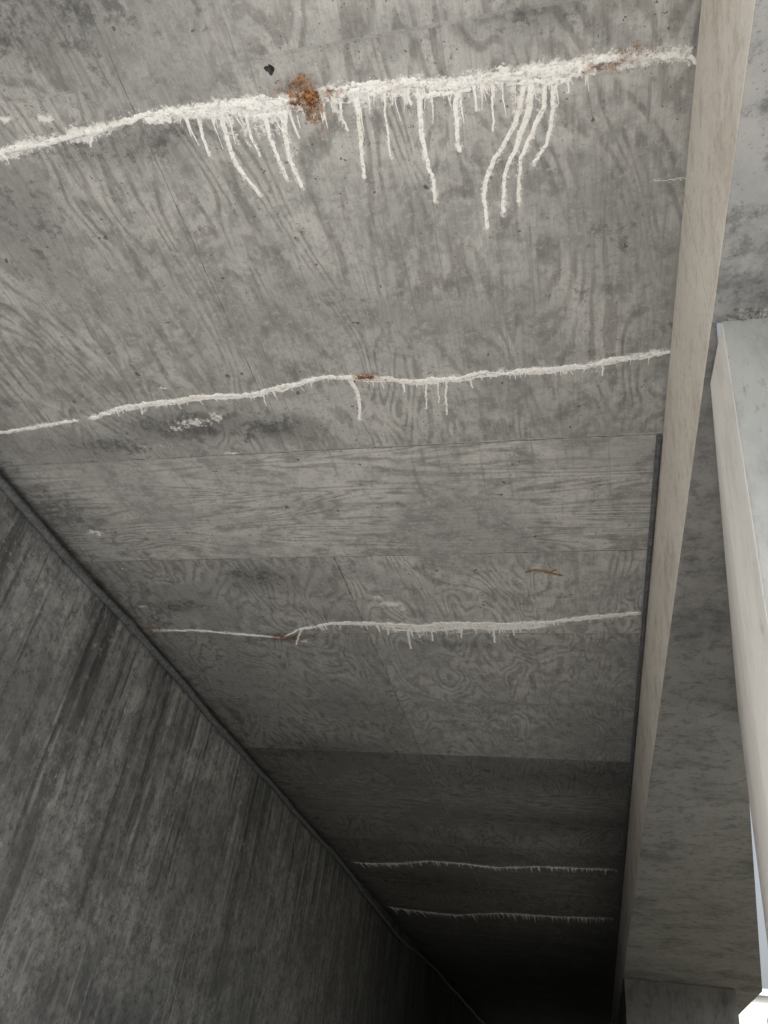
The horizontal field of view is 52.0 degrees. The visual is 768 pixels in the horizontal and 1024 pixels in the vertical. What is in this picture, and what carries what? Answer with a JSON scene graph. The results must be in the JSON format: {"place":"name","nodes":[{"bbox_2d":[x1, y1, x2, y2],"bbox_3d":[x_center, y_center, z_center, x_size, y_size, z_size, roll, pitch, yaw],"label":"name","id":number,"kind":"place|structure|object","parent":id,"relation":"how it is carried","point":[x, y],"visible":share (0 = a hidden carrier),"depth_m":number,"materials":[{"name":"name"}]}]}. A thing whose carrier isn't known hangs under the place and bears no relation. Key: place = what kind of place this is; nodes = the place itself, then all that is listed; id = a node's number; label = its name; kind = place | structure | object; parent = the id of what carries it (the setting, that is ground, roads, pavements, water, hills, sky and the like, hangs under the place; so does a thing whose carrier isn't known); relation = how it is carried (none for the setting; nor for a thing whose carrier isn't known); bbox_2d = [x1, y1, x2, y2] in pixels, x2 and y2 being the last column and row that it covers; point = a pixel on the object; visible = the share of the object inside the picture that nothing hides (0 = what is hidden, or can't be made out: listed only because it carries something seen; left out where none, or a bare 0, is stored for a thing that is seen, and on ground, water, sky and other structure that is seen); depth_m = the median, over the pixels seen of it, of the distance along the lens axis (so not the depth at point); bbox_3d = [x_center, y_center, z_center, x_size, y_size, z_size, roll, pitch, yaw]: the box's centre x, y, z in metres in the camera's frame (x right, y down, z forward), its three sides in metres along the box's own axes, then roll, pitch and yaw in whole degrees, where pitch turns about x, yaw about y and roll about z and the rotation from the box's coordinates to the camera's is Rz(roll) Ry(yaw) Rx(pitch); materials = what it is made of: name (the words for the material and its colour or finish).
{"place":"outdoors","nodes":[
{"label":"outdoors","id":0,"kind":"place"},
{"bbox_2d":[717,323,767,988],"label":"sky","id":1,"kind":"structure","parent":0,"point":[763,945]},
{"bbox_2d":[739,996,767,1023],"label":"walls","id":2,"kind":"structure","parent":0,"point":[755,1011],"depth_m":41.63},
{"bbox_2d":[758,989,767,996],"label":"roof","id":3,"kind":"structure","parent":2,"relation":"on","point":[764,992],"depth_m":41.84,"materials":[{"name":"white"}]},
{"label":"ground","id":4,"kind":"structure","parent":0,"visible":0},
{"bbox_2d":[0,489,482,1023],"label":"abutment wall","id":5,"kind":"structure","parent":4,"relation":"on","point":[166,857],"depth_m":7.70,"materials":[{"name":"concrete"}]},
{"bbox_2d":[0,0,767,1023],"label":"concrete bridge","id":6,"kind":"structure","parent":4,"relation":"on","point":[142,260],"depth_m":4.86,"materials":[{"name":"grey concrete"}]},
{"bbox_2d":[0,474,484,1023],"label":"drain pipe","id":7,"kind":"object","parent":6,"relation":"attached to","point":[36,522],"visible":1,"depth_m":8.19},
{"bbox_2d":[264,64,274,75],"bbox_3d":[-0.493,-1.909,3.392,0.046,0.009,0.042,31,-43,-27],"label":"tar spot","id":8,"kind":"object","parent":6,"relation":"attached to","point":[269,68],"visible":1,"depth_m":3.39,"materials":[{"name":"black"}]},
{"bbox_2d":[0,351,669,433],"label":"efflorescence crack","id":9,"kind":"object","parent":6,"relation":"attached to","point":[431,380],"visible":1,"depth_m":4.76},
{"bbox_2d":[0,52,695,228],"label":"efflorescence crack","id":10,"kind":"object","parent":6,"relation":"attached to","point":[527,75],"visible":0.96,"depth_m":3.47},
{"bbox_2d":[154,612,640,648],"bbox_3d":[-0.024,1.133,7.225,4.556,0.019,0.530,-4,-39,16],"label":"efflorescence crack","id":11,"kind":"object","parent":6,"relation":"attached to","point":[490,626],"visible":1,"depth_m":6.94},
{"bbox_2d":[360,861,608,874],"bbox_3d":[1.534,5.904,13.091,4.333,0.012,0.554,-9,-41,21],"label":"efflorescence crack","id":12,"kind":"object","parent":6,"relation":"attached to","point":[482,866],"visible":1,"depth_m":13.00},
{"bbox_2d":[391,907,603,923],"bbox_3d":[2.295,8.216,15.931,4.463,0.012,0.936,-8,-41,21],"label":"efflorescence crack","id":13,"kind":"object","parent":6,"relation":"attached to","point":[586,919],"visible":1,"depth_m":15.63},
{"bbox_2d":[525,569,562,575],"bbox_3d":[1.244,0.464,6.107,0.294,0.018,0.089,5,-38,5],"label":"mud nest remnant","id":14,"kind":"object","parent":6,"relation":"attached to","point":[544,571],"visible":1,"depth_m":6.11,"materials":[{"name":"brown soil"}]},
{"bbox_2d":[618,434,661,921],"bbox_3d":[3.047,3.614,9.804,0.034,0.033,13.200,-2,-39,14],"label":"corner conduit","id":15,"kind":"object","parent":6,"relation":"attached to","point":[652,511],"visible":1,"depth_m":6.42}
]}

